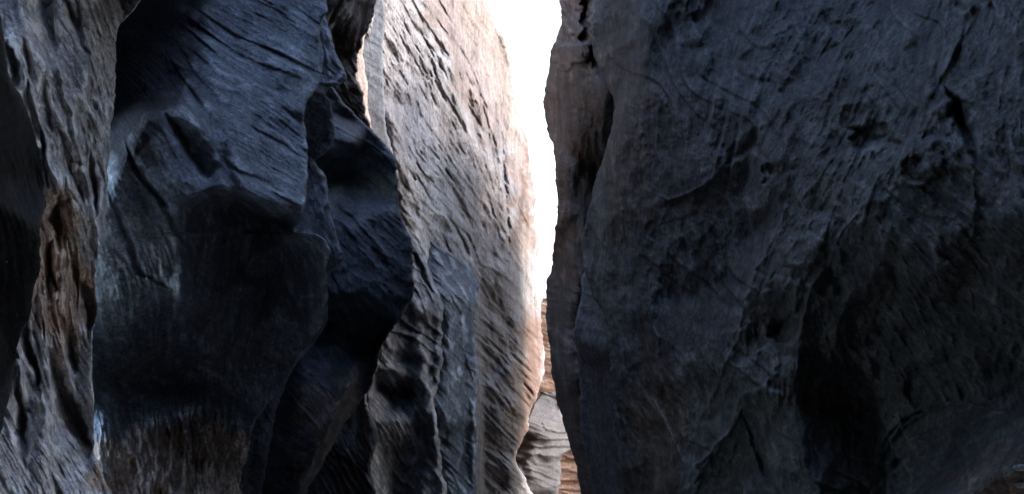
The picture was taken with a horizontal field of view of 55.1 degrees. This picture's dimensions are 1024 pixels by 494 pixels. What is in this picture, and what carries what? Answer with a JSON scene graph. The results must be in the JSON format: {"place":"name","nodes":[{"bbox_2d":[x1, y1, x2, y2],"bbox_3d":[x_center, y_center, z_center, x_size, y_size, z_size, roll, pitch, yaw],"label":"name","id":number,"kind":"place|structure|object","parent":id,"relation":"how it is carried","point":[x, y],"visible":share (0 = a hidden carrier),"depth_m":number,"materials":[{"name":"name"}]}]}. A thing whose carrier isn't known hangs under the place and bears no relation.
{"place":"outdoors","nodes":[
{"label":"outdoors","id":0,"kind":"place"},
{"bbox_2d":[487,0,561,297],"label":"sky","id":1,"kind":"structure","parent":0,"point":[530,28],"materials":[{"name":"white"}]},
{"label":"canyon floor","id":2,"kind":"structure","parent":0,"visible":0},
{"bbox_2d":[0,15,44,432],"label":"shadowed overhang","id":3,"kind":"object","parent":2,"relation":"on","point":[22,198],"visible":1,"depth_m":5.52,"materials":[{"name":"black stone"}]},
{"bbox_2d":[0,0,140,493],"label":"fluted buttress","id":4,"kind":"structure","parent":2,"relation":"on","point":[61,57],"depth_m":7.09,"materials":[{"name":"stone"}]},
{"bbox_2d":[92,0,329,493],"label":"overhanging prow","id":5,"kind":"object","parent":2,"relation":"on","point":[211,286],"visible":0.73,"depth_m":11.12,"materials":[{"name":"grey stone"}]},
{"bbox_2d":[239,15,346,493],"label":"stepped fin","id":6,"kind":"object","parent":2,"relation":"on","point":[317,219],"visible":0.27,"depth_m":13.99,"materials":[{"name":"grey stone"}]},
{"bbox_2d":[238,87,414,493],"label":"slanting rib","id":7,"kind":"object","parent":2,"relation":"on","point":[370,289],"visible":0.27,"depth_m":17.37,"materials":[{"name":"grey stone"}]},
{"bbox_2d":[307,359,378,493],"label":"foot rib","id":8,"kind":"object","parent":2,"relation":"on","point":[345,468],"visible":0.06,"depth_m":23.42,"materials":[{"name":"grey stone"}]},
{"bbox_2d":[325,0,376,127],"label":"brown crag","id":9,"kind":"structure","parent":2,"relation":"on","point":[349,21],"depth_m":20.71,"materials":[{"name":"stone"}]},
{"bbox_2d":[356,35,370,126],"bbox_3d":[-4.619,-0.898,26.135,1.762,22.126,9.341,1,-16,-4],"label":"sunlit sliver","id":10,"kind":"object","parent":2,"relation":"on","point":[361,79],"visible":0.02,"depth_m":25.58,"materials":[{"name":"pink stone"}]},
{"bbox_2d":[363,0,397,178],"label":"smooth slab","id":11,"kind":"structure","parent":2,"relation":"on","point":[373,52],"depth_m":27.78,"materials":[{"name":"grey stone"}]},
{"bbox_2d":[366,221,446,493],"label":"bright foot","id":12,"kind":"object","parent":2,"relation":"on","point":[406,458],"visible":0.24,"depth_m":27.84},
{"bbox_2d":[427,241,478,493],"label":"foot","id":13,"kind":"object","parent":2,"relation":"on","point":[455,280],"visible":0.16,"depth_m":32.39},
{"bbox_2d":[365,0,544,493],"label":"pitted wall","id":14,"kind":"structure","parent":2,"relation":"on","point":[460,149],"depth_m":42.73,"materials":[{"name":"stone"}]},
{"bbox_2d":[515,392,570,493],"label":"rounded ledge","id":15,"kind":"object","parent":2,"relation":"on","point":[543,448],"visible":0.71,"depth_m":57.80,"materials":[{"name":"grey stone"}]},
{"bbox_2d":[536,298,580,493],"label":"layered cliff","id":16,"kind":"structure","parent":2,"relation":"on","point":[569,480],"depth_m":80.14,"materials":[{"name":"orange stone"}]},
{"bbox_2d":[543,0,622,493],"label":"backlit pillar","id":17,"kind":"structure","parent":2,"relation":"on","point":[578,104],"depth_m":23.16,"materials":[{"name":"stone"}]},
{"bbox_2d":[573,271,619,493],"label":"leaf fin","id":18,"kind":"object","parent":2,"relation":"on","point":[598,427],"visible":0.15,"depth_m":20.10,"materials":[{"name":"grey stone"}]},
{"bbox_2d":[581,0,1023,493],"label":"great right wall","id":19,"kind":"structure","parent":2,"relation":"on","point":[802,243],"depth_m":9.96,"materials":[{"name":"stone"}]},
{"bbox_2d":[1013,464,1023,470],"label":"stone","id":20,"kind":"object","parent":19,"relation":"on","point":[1019,467],"visible":1,"depth_m":6.63,"materials":[{"name":"grey stone"}]},
{"bbox_2d":[1014,481,1023,487],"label":"stone","id":21,"kind":"object","parent":19,"relation":"on","point":[1019,484],"visible":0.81,"depth_m":6.80,"materials":[{"name":"grey stone"}]}
]}

